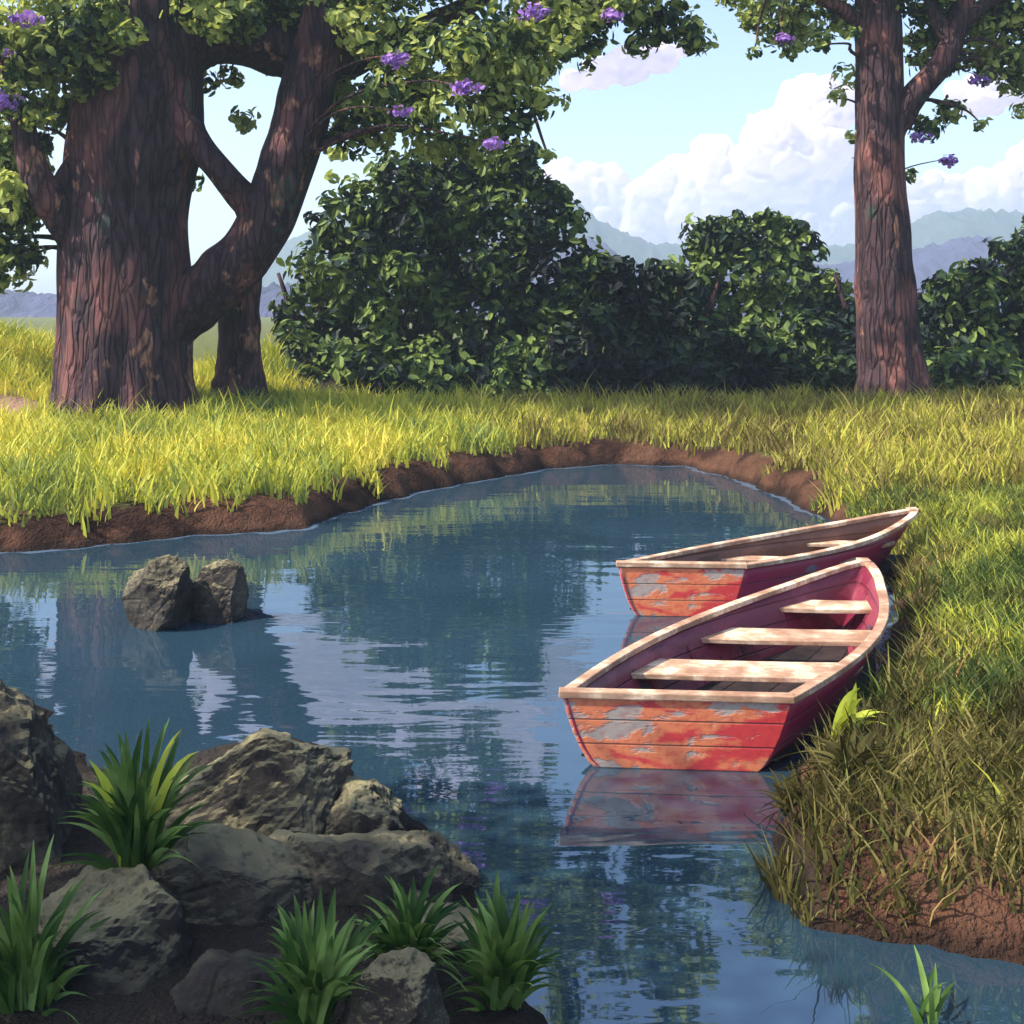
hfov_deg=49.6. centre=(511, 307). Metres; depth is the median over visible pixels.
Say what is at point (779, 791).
grass tuft
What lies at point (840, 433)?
grass
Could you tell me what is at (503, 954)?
clump
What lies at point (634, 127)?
sky
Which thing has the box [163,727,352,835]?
rock
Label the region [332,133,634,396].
bush
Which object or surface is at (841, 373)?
bush
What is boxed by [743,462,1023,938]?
grass
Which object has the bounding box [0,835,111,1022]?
clump
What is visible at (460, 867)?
rock
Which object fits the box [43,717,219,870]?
clump
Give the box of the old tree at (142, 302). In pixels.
[0,0,718,422]
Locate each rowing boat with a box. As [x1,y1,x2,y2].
[559,557,888,771]
[616,507,918,616]
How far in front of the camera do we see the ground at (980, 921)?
4.58 m
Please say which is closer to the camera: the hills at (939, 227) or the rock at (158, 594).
the rock at (158, 594)
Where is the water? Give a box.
[0,464,1023,1023]
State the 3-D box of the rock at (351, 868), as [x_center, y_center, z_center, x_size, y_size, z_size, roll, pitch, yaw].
[-0.637,2.501,4.308,0.925,0.997,0.671,0,0,0]
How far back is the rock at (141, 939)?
3.64 m
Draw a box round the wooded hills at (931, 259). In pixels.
[367,235,1016,290]
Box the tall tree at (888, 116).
[715,0,1023,401]
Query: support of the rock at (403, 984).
on the ground at (980, 921)
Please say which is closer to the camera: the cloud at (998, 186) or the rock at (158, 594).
the rock at (158, 594)
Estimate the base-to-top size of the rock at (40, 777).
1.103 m
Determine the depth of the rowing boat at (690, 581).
8.51 m
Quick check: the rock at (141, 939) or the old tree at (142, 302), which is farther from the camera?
the old tree at (142, 302)
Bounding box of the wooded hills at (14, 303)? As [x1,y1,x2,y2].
[0,282,1001,316]
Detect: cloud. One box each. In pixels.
[542,73,854,246]
[559,42,686,91]
[906,140,1023,222]
[943,66,1023,117]
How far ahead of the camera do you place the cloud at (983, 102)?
3458.68 m
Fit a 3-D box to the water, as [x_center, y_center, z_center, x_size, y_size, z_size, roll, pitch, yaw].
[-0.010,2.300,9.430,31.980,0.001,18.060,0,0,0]
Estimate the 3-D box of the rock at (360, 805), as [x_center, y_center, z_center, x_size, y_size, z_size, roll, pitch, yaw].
[-0.753,2.376,4.725,0.652,0.710,0.537,0,0,0]
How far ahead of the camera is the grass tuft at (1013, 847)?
4.22 m
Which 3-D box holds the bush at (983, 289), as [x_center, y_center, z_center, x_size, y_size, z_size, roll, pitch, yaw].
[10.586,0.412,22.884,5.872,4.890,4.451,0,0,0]
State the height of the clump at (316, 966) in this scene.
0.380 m
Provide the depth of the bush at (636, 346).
22.93 m
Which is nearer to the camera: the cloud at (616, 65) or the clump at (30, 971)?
the clump at (30, 971)
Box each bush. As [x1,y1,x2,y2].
[263,156,450,397]
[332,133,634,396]
[535,253,761,397]
[652,206,855,394]
[810,270,1001,396]
[918,215,1023,396]
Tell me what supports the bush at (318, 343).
on the ground at (980, 921)
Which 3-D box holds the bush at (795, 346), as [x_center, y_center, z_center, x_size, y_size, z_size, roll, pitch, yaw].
[5.774,0.153,24.658,5.309,4.855,4.283,0,0,0]
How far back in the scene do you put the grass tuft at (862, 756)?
4.74 m
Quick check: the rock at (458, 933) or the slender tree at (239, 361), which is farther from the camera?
the slender tree at (239, 361)
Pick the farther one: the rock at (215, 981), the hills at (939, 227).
the hills at (939, 227)
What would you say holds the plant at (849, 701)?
on the ground at (980, 921)
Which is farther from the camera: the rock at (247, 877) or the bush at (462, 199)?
the bush at (462, 199)
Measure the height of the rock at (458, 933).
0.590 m
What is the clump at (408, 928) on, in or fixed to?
on the ground at (980, 921)
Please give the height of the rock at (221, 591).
0.608 m
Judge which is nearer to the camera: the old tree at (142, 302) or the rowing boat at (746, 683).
the rowing boat at (746, 683)
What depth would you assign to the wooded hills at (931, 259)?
311.00 m
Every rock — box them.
[0,679,82,869]
[38,864,195,994]
[121,554,193,630]
[150,823,313,927]
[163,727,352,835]
[170,948,288,1018]
[191,559,248,623]
[269,829,452,906]
[323,776,406,834]
[339,947,449,1023]
[421,830,480,890]
[421,901,478,960]
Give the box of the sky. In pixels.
[0,0,1023,293]
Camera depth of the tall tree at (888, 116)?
20.66 m
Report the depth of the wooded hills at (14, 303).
195.05 m
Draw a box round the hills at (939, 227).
[262,183,1023,286]
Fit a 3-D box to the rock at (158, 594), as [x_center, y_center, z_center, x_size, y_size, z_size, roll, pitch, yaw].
[-2.587,2.132,8.091,0.479,0.645,0.520,0,0,0]
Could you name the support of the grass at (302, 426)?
on the ground at (980, 921)
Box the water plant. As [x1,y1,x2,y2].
[870,945,956,1023]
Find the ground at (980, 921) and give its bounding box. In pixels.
[0,317,1023,1023]
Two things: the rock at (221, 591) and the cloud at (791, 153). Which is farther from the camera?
the cloud at (791, 153)
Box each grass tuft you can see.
[745,760,805,833]
[772,728,919,827]
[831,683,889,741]
[989,826,1023,874]
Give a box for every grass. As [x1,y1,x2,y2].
[0,305,590,537]
[411,368,1023,516]
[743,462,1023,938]
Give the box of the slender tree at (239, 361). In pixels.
[210,108,274,396]

